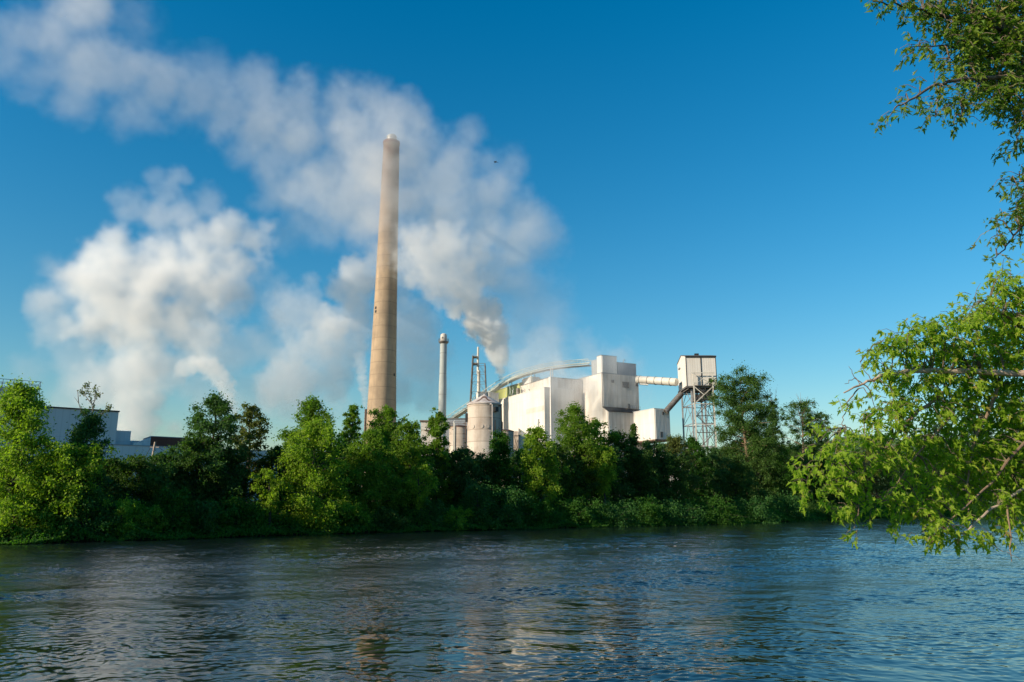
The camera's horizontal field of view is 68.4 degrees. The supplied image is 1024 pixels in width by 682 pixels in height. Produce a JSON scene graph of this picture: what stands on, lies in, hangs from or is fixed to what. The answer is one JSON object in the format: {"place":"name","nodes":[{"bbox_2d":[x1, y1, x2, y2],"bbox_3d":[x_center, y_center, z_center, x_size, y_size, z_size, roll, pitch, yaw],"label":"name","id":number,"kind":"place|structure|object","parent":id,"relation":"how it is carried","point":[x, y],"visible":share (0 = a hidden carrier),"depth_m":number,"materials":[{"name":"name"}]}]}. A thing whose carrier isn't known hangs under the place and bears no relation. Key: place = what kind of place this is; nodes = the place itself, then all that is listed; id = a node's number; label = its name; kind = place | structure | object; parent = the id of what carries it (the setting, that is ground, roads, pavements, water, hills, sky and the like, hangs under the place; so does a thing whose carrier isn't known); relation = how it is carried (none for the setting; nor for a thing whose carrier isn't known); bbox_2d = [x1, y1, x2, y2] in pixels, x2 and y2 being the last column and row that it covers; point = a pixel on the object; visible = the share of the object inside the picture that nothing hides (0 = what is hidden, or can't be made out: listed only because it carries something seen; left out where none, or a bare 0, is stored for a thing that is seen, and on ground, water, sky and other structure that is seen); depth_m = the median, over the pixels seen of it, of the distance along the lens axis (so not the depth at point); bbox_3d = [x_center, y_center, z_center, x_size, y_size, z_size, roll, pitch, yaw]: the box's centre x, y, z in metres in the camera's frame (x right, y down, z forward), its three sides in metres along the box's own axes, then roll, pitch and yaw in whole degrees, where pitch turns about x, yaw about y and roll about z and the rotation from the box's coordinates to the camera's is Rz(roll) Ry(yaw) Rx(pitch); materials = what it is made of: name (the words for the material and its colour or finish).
{"place":"outdoors","nodes":[
{"label":"outdoors","id":0,"kind":"place"},
{"bbox_2d":[420,415,466,498],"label":"control house","id":1,"kind":"structure","parent":0,"point":[460,421],"depth_m":226.53,"materials":[{"name":"concrete"}]},
{"bbox_2d":[476,392,498,401],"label":"conveyor foot house","id":2,"kind":"structure","parent":0,"point":[494,396],"depth_m":331.01,"materials":[{"name":"metal"}]},
{"bbox_2d":[0,501,1017,543],"bbox_3d":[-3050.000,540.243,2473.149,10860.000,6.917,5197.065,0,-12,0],"label":"bank ground","id":3,"kind":"structure","parent":0,"point":[89,540],"depth_m":90.77,"materials":[{"name":"soil"}]},
{"bbox_2d":[0,491,56,541],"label":"shrub","id":4,"kind":"object","parent":3,"relation":"on","point":[19,506],"visible":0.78,"depth_m":70.34,"materials":[{"name":"green plant"}]},
{"bbox_2d":[0,373,70,525],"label":"maple tree","id":5,"kind":"object","parent":3,"relation":"on","point":[24,423],"visible":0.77,"depth_m":74.15,"materials":[{"name":"green plant"}]},
{"bbox_2d":[26,494,69,540],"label":"shrub","id":6,"kind":"object","parent":3,"relation":"on","point":[47,522],"visible":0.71,"depth_m":71.85,"materials":[{"name":"green plant"}]},
{"bbox_2d":[9,437,119,528],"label":"maple tree","id":7,"kind":"object","parent":3,"relation":"on","point":[67,450],"visible":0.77,"depth_m":74.24,"materials":[{"name":"green plant"}]},
{"bbox_2d":[40,381,122,520],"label":"maple tree","id":8,"kind":"object","parent":3,"relation":"on","point":[88,430],"visible":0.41,"depth_m":79.08,"materials":[{"name":"green plant"}]},
{"bbox_2d":[56,484,122,540],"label":"shrub","id":9,"kind":"object","parent":3,"relation":"on","point":[94,528],"visible":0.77,"depth_m":74.21,"materials":[{"name":"green plant"}]},
{"bbox_2d":[98,455,130,501],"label":"background tree","id":10,"kind":"object","parent":3,"relation":"on","point":[108,467],"visible":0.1,"depth_m":83.98,"materials":[{"name":"green plant"}]},
{"bbox_2d":[98,494,151,538],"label":"shrub","id":11,"kind":"object","parent":3,"relation":"on","point":[122,509],"visible":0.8,"depth_m":76.05,"materials":[{"name":"green plant"}]},
{"bbox_2d":[0,378,280,500],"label":"shaded mill","id":12,"kind":"object","parent":3,"relation":"on","point":[123,443],"visible":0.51,"depth_m":148.69,"materials":[{"name":"metal"}]},
{"bbox_2d":[103,450,183,516],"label":"young tree","id":13,"kind":"object","parent":3,"relation":"on","point":[149,478],"visible":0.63,"depth_m":83.08,"materials":[{"name":"green plant"}]},
{"bbox_2d":[133,504,171,537],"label":"shrub","id":14,"kind":"object","parent":3,"relation":"on","point":[155,511],"visible":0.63,"depth_m":77.98,"materials":[{"name":"green plant"}]},
{"bbox_2d":[149,447,193,504],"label":"background tree","id":15,"kind":"object","parent":3,"relation":"on","point":[171,464],"visible":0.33,"depth_m":89.70,"materials":[{"name":"green plant"}]},
{"bbox_2d":[165,432,230,509],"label":"poplar tree","id":16,"kind":"object","parent":3,"relation":"on","point":[202,490],"visible":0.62,"depth_m":90.68,"materials":[{"name":"green plant"}]},
{"bbox_2d":[174,494,223,535],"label":"shrub","id":17,"kind":"object","parent":3,"relation":"on","point":[207,510],"visible":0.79,"depth_m":82.86,"materials":[{"name":"green plant"}]},
{"bbox_2d":[161,390,253,505],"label":"poplar tree","id":18,"kind":"object","parent":3,"relation":"on","point":[216,405],"visible":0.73,"depth_m":93.49,"materials":[{"name":"green plant"}]},
{"bbox_2d":[204,448,252,503],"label":"background tree","id":19,"kind":"object","parent":3,"relation":"on","point":[245,478],"visible":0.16,"depth_m":95.94,"materials":[{"name":"green plant"}]},
{"bbox_2d":[213,491,270,536],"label":"shrub","id":20,"kind":"object","parent":3,"relation":"on","point":[238,508],"visible":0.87,"depth_m":86.20,"materials":[{"name":"green plant"}]},
{"bbox_2d":[231,402,272,502],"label":"poplar tree","id":21,"kind":"object","parent":3,"relation":"on","point":[249,412],"visible":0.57,"depth_m":100.92,"materials":[{"name":"green plant"}]},
{"bbox_2d":[249,466,287,524],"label":"sapling","id":22,"kind":"object","parent":3,"relation":"on","point":[268,473],"visible":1,"depth_m":90.06,"materials":[{"name":"green plant"}]},
{"bbox_2d":[248,443,300,504],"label":"background tree","id":23,"kind":"object","parent":3,"relation":"on","point":[272,457],"visible":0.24,"depth_m":100.25,"materials":[{"name":"green plant"}]},
{"bbox_2d":[271,392,346,499],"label":"broadleaf tree","id":24,"kind":"object","parent":3,"relation":"on","point":[309,408],"visible":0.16,"depth_m":107.86,"materials":[{"name":"green plant"}]},
{"bbox_2d":[260,417,362,531],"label":"maple tree","id":25,"kind":"object","parent":3,"relation":"on","point":[312,508],"visible":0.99,"depth_m":94.76,"materials":[{"name":"green plant"}]},
{"bbox_2d":[324,435,362,498],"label":"background tree","id":26,"kind":"object","parent":3,"relation":"on","point":[345,445],"visible":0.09,"depth_m":106.91,"materials":[{"name":"green plant"}]},
{"bbox_2d":[335,404,364,446],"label":"broadleaf tree","id":27,"kind":"object","parent":3,"relation":"on","point":[349,428],"visible":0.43,"depth_m":113.47,"materials":[{"name":"green plant"}]},
{"bbox_2d":[334,499,376,532],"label":"shrub","id":28,"kind":"object","parent":3,"relation":"on","point":[364,517],"visible":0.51,"depth_m":96.54,"materials":[{"name":"green plant"}]},
{"bbox_2d":[337,419,412,522],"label":"broadleaf tree","id":29,"kind":"object","parent":3,"relation":"on","point":[370,480],"visible":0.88,"depth_m":102.71,"materials":[{"name":"green plant"}]},
{"bbox_2d":[366,134,399,500],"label":"concrete chimney","id":30,"kind":"object","parent":3,"relation":"on","point":[382,384],"visible":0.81,"depth_m":343.40,"materials":[{"name":"concrete"}]},
{"bbox_2d":[360,403,408,491],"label":"broadleaf tree","id":31,"kind":"object","parent":3,"relation":"on","point":[386,427],"visible":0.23,"depth_m":115.22,"materials":[{"name":"green plant"}]},
{"bbox_2d":[370,504,413,530],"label":"shrub","id":32,"kind":"object","parent":3,"relation":"on","point":[387,513],"visible":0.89,"depth_m":99.23,"materials":[{"name":"green plant"}]},
{"bbox_2d":[379,440,426,507],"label":"background tree","id":33,"kind":"object","parent":3,"relation":"on","point":[391,461],"visible":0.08,"depth_m":111.30,"materials":[{"name":"green plant"}]},
{"bbox_2d":[378,419,438,514],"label":"broadleaf tree","id":34,"kind":"object","parent":3,"relation":"on","point":[409,444],"visible":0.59,"depth_m":109.61,"materials":[{"name":"green plant"}]},
{"bbox_2d":[405,462,440,525],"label":"sapling","id":35,"kind":"object","parent":3,"relation":"on","point":[415,484],"visible":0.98,"depth_m":104.04,"materials":[{"name":"green plant"}]},
{"bbox_2d":[406,442,455,506],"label":"background tree","id":36,"kind":"object","parent":3,"relation":"on","point":[440,473],"visible":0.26,"depth_m":114.86,"materials":[{"name":"green plant"}]},
{"bbox_2d":[423,407,455,502],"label":"broadleaf tree","id":37,"kind":"object","parent":3,"relation":"on","point":[438,430],"visible":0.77,"depth_m":115.50,"materials":[{"name":"green plant"}]},
{"bbox_2d":[438,333,448,416],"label":"pale stack","id":38,"kind":"object","parent":3,"relation":"on","point":[443,341],"visible":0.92,"depth_m":321.21,"materials":[{"name":"paint"}]},
{"bbox_2d":[449,421,466,454],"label":"storage tank","id":39,"kind":"object","parent":3,"relation":"on","point":[456,436],"visible":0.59,"depth_m":208.58,"materials":[{"name":"metal"}]},
{"bbox_2d":[442,505,474,530],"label":"shrub","id":40,"kind":"object","parent":3,"relation":"on","point":[454,514],"visible":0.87,"depth_m":106.40,"materials":[{"name":"green plant"}]},
{"bbox_2d":[444,447,481,509],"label":"background tree","id":41,"kind":"object","parent":3,"relation":"on","point":[456,454],"visible":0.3,"depth_m":116.40,"materials":[{"name":"green plant"}]},
{"bbox_2d":[446,442,493,510],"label":"young tree","id":42,"kind":"object","parent":3,"relation":"on","point":[467,458],"visible":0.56,"depth_m":117.10,"materials":[{"name":"green plant"}]},
{"bbox_2d":[469,347,486,401],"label":"lattice stack","id":43,"kind":"object","parent":3,"relation":"on","point":[477,364],"visible":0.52,"depth_m":343.41,"materials":[{"name":"beige metal"}]},
{"bbox_2d":[462,394,501,481],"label":"concrete silo","id":44,"kind":"object","parent":3,"relation":"on","point":[483,417],"visible":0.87,"depth_m":196.27,"materials":[{"name":"concrete"}]},
{"bbox_2d":[458,480,506,529],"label":"shrub","id":45,"kind":"object","parent":3,"relation":"on","point":[475,490],"visible":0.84,"depth_m":109.41,"materials":[{"name":"green plant"}]},
{"bbox_2d":[468,455,504,502],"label":"background tree","id":46,"kind":"object","parent":3,"relation":"on","point":[499,483],"visible":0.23,"depth_m":120.78,"materials":[{"name":"green plant"}]},
{"bbox_2d":[483,430,518,511],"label":"vine tree","id":47,"kind":"object","parent":3,"relation":"on","point":[499,446],"visible":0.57,"depth_m":121.59,"materials":[{"name":"green plant"}]},
{"bbox_2d":[476,480,538,528],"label":"shrub","id":48,"kind":"object","parent":3,"relation":"on","point":[515,516],"visible":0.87,"depth_m":111.78,"materials":[{"name":"green plant"}]},
{"bbox_2d":[502,422,513,485],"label":"storage tank","id":49,"kind":"object","parent":3,"relation":"on","point":[510,433],"visible":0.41,"depth_m":211.29,"materials":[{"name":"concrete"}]},
{"bbox_2d":[0,495,1023,544],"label":"undergrowth","id":50,"kind":"object","parent":3,"relation":"on","point":[254,530],"visible":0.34,"depth_m":95.58,"materials":[{"name":"green plant"}]},
{"bbox_2d":[504,448,545,506],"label":"background tree","id":51,"kind":"object","parent":3,"relation":"on","point":[514,472],"visible":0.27,"depth_m":125.13,"materials":[{"name":"green plant"}]},
{"bbox_2d":[513,422,574,516],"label":"broadleaf tree","id":52,"kind":"object","parent":3,"relation":"on","point":[533,435],"visible":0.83,"depth_m":123.28,"materials":[{"name":"green plant"}]},
{"bbox_2d":[537,440,588,509],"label":"background tree","id":53,"kind":"object","parent":3,"relation":"on","point":[563,482],"visible":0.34,"depth_m":129.63,"materials":[{"name":"green plant"}]},
{"bbox_2d":[550,492,605,527],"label":"shrub","id":54,"kind":"object","parent":3,"relation":"on","point":[579,510],"visible":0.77,"depth_m":120.38,"materials":[{"name":"green plant"}]},
{"bbox_2d":[548,401,615,503],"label":"broadleaf tree","id":55,"kind":"object","parent":3,"relation":"on","point":[573,422],"visible":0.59,"depth_m":134.72,"materials":[{"name":"green plant"}]},
{"bbox_2d":[568,435,614,506],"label":"background tree","id":56,"kind":"object","parent":3,"relation":"on","point":[587,488],"visible":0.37,"depth_m":133.40,"materials":[{"name":"green plant"}]},
{"bbox_2d":[577,417,623,496],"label":"broadleaf tree","id":57,"kind":"object","parent":3,"relation":"on","point":[597,424],"visible":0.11,"depth_m":142.13,"materials":[{"name":"green plant"}]},
{"bbox_2d":[580,442,622,509],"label":"young tree","id":58,"kind":"object","parent":3,"relation":"on","point":[604,457],"visible":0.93,"depth_m":132.26,"materials":[{"name":"green plant"}]},
{"bbox_2d":[586,441,637,508],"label":"background tree","id":59,"kind":"object","parent":3,"relation":"on","point":[619,490],"visible":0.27,"depth_m":136.73,"materials":[{"name":"green plant"}]},
{"bbox_2d":[580,493,652,526],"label":"shrub","id":60,"kind":"object","parent":3,"relation":"on","point":[611,512],"visible":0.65,"depth_m":123.82,"materials":[{"name":"green plant"}]},
{"bbox_2d":[606,427,645,501],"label":"broadleaf tree","id":61,"kind":"object","parent":3,"relation":"on","point":[632,439],"visible":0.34,"depth_m":142.14,"materials":[{"name":"green plant"}]},
{"bbox_2d":[625,423,644,503],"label":"spire tree","id":62,"kind":"object","parent":3,"relation":"on","point":[633,430],"visible":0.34,"depth_m":145.57,"materials":[{"name":"green plant"}]},
{"bbox_2d":[617,445,666,506],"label":"background tree","id":63,"kind":"object","parent":3,"relation":"on","point":[646,459],"visible":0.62,"depth_m":141.15,"materials":[{"name":"green plant"}]},
{"bbox_2d":[618,494,666,525],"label":"shrub","id":64,"kind":"object","parent":3,"relation":"on","point":[648,507],"visible":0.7,"depth_m":128.79,"materials":[{"name":"green plant"}]},
{"bbox_2d":[639,438,672,499],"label":"young tree","id":65,"kind":"object","parent":3,"relation":"on","point":[659,447],"visible":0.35,"depth_m":146.37,"materials":[{"name":"green plant"}]},
{"bbox_2d":[647,450,694,506],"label":"background tree","id":66,"kind":"object","parent":3,"relation":"on","point":[676,472],"visible":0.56,"depth_m":145.56,"materials":[{"name":"green plant"}]},
{"bbox_2d":[652,489,710,525],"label":"shrub","id":67,"kind":"object","parent":3,"relation":"on","point":[677,511],"visible":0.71,"depth_m":132.66,"materials":[{"name":"green plant"}]},
{"bbox_2d":[662,433,702,501],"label":"broadleaf tree","id":68,"kind":"object","parent":3,"relation":"on","point":[674,443],"visible":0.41,"depth_m":152.07,"materials":[{"name":"green plant"}]},
{"bbox_2d":[677,353,717,451],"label":"conveyor tower","id":69,"kind":"structure","parent":3,"relation":"on","point":[696,371],"depth_m":289.53,"materials":[{"name":"metal"}]},
{"bbox_2d":[664,391,683,413],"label":"inclined chute","id":70,"kind":"object","parent":69,"relation":"attached to","point":[674,401],"visible":1,"depth_m":293.41,"materials":[{"name":"metal"}]},
{"bbox_2d":[677,435,719,502],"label":"young tree","id":71,"kind":"object","parent":3,"relation":"on","point":[698,448],"visible":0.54,"depth_m":160.47,"materials":[{"name":"green plant"}]},
{"bbox_2d":[681,454,737,503],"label":"background tree","id":72,"kind":"object","parent":3,"relation":"on","point":[709,467],"visible":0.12,"depth_m":168.32,"materials":[{"name":"green plant"}]},
{"bbox_2d":[702,444,732,501],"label":"young tree","id":73,"kind":"object","parent":3,"relation":"on","point":[714,454],"visible":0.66,"depth_m":166.76,"materials":[{"name":"green plant"}]},
{"bbox_2d":[688,486,753,524],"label":"shrub","id":74,"kind":"object","parent":3,"relation":"on","point":[729,510],"visible":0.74,"depth_m":139.60,"materials":[{"name":"green plant"}]},
{"bbox_2d":[713,447,773,505],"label":"broadleaf tree","id":75,"kind":"object","parent":3,"relation":"on","point":[739,469],"visible":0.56,"depth_m":170.04,"materials":[{"name":"green plant"}]},
{"bbox_2d":[704,359,788,472],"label":"cottonwood tree","id":76,"kind":"object","parent":3,"relation":"on","point":[752,440],"visible":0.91,"depth_m":201.16,"materials":[{"name":"green plant"}]},
{"bbox_2d":[730,454,783,502],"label":"background tree","id":77,"kind":"object","parent":3,"relation":"on","point":[754,463],"visible":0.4,"depth_m":194.08,"materials":[{"name":"green plant"}]},
{"bbox_2d":[731,490,785,522],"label":"shrub","id":78,"kind":"object","parent":3,"relation":"on","point":[763,514],"visible":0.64,"depth_m":149.70,"materials":[{"name":"green plant"}]},
{"bbox_2d":[754,436,793,491],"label":"broadleaf tree","id":79,"kind":"object","parent":3,"relation":"on","point":[774,446],"visible":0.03,"depth_m":205.81,"materials":[{"name":"green plant"}]},
{"bbox_2d":[761,388,793,470],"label":"dying tree","id":80,"kind":"object","parent":3,"relation":"on","point":[778,427],"visible":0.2,"depth_m":221.81,"materials":[{"name":"green plant"}]},
{"bbox_2d":[758,449,813,506],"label":"vine tree","id":81,"kind":"object","parent":3,"relation":"on","point":[785,475],"visible":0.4,"depth_m":196.10,"materials":[{"name":"green plant"}]},
{"bbox_2d":[759,490,822,521],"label":"shrub","id":82,"kind":"object","parent":3,"relation":"on","point":[786,503],"visible":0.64,"depth_m":166.81,"materials":[{"name":"green plant"}]},
{"bbox_2d":[775,392,831,485],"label":"dying tree","id":83,"kind":"object","parent":3,"relation":"on","point":[796,446],"visible":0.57,"depth_m":234.11,"materials":[{"name":"green plant"}]},
{"bbox_2d":[783,456,839,503],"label":"background tree","id":84,"kind":"object","parent":3,"relation":"on","point":[806,476],"visible":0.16,"depth_m":215.30,"materials":[{"name":"green plant"}]},
{"bbox_2d":[794,456,855,505],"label":"broadleaf tree","id":85,"kind":"object","parent":3,"relation":"on","point":[830,497],"visible":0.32,"depth_m":213.54,"materials":[{"name":"green plant"}]},
{"bbox_2d":[793,498,858,519],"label":"shrub","id":86,"kind":"object","parent":3,"relation":"on","point":[829,513],"visible":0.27,"depth_m":185.46,"materials":[{"name":"green plant"}]},
{"bbox_2d":[814,412,837,462],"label":"dying tree","id":87,"kind":"object","parent":3,"relation":"on","point":[822,426],"visible":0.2,"depth_m":248.06,"materials":[{"name":"green plant"}]},
{"bbox_2d":[831,456,880,503],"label":"background tree","id":88,"kind":"object","parent":3,"relation":"on","point":[856,478],"visible":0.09,"depth_m":235.92,"materials":[{"name":"green plant"}]},
{"bbox_2d":[852,444,905,505],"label":"broadleaf tree","id":89,"kind":"object","parent":3,"relation":"on","point":[881,487],"visible":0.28,"depth_m":231.15,"materials":[{"name":"green plant"}]},
{"bbox_2d":[872,453,935,503],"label":"background tree","id":90,"kind":"object","parent":3,"relation":"on","point":[907,490],"visible":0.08,"depth_m":249.72,"materials":[{"name":"green plant"}]},
{"bbox_2d":[0,516,1023,681],"bbox_3d":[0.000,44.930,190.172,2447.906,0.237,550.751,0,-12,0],"label":"river water","id":91,"kind":"structure","parent":0,"point":[804,601],"depth_m":26.34,"materials":[{"name":"blue liquid"}]},
{"bbox_2d":[0,0,1023,453],"label":"sky","id":92,"kind":"structure","parent":0,"point":[190,190],"materials":[{"name":"blue"}]},
{"bbox_2d":[494,379,540,398],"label":"green hall","id":93,"kind":"structure","parent":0,"point":[502,391],"depth_m":374.40,"materials":[{"name":"metal"}]},
{"bbox_2d":[514,429,545,498],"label":"pump house","id":94,"kind":"structure","parent":0,"point":[518,437],"depth_m":215.60,"materials":[{"name":"concrete"}]},
{"bbox_2d":[499,368,583,488],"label":"long mill building","id":95,"kind":"structure","parent":0,"point":[536,401],"depth_m":312.83,"materials":[{"name":"metal"}]},
{"bbox_2d":[447,359,590,417],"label":"curved conveyor","id":96,"kind":"object","parent":95,"relation":"on","point":[495,388],"visible":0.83,"depth_m":330.10,"materials":[{"name":"grey metal"}]},
{"bbox_2d":[579,355,643,500],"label":"boiler house","id":97,"kind":"structure","parent":0,"point":[610,389],"depth_m":306.28,"materials":[{"name":"metal"}]},
{"bbox_2d":[635,376,678,385],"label":"tube conveyor","id":98,"kind":"object","parent":97,"relation":"attached to","point":[643,380],"visible":1,"depth_m":300.08,"materials":[{"name":"beige metal"}]},
{"bbox_2d":[633,408,671,479],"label":"transfer house","id":99,"kind":"structure","parent":0,"point":[653,424],"depth_m":292.38,"materials":[{"name":"metal"}]},
{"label":"near bank ground","id":100,"kind":"structure","parent":0,"visible":0},
{"bbox_2d":[786,253,1023,561],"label":"silver maple","id":101,"kind":"object","parent":100,"relation":"on","point":[975,460],"visible":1,"depth_m":13.33,"materials":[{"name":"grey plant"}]},
{"bbox_2d":[860,0,1023,267],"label":"shade maple","id":102,"kind":"object","parent":100,"relation":"on","point":[987,38],"visible":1,"depth_m":12.58,"materials":[{"name":"green plant"}]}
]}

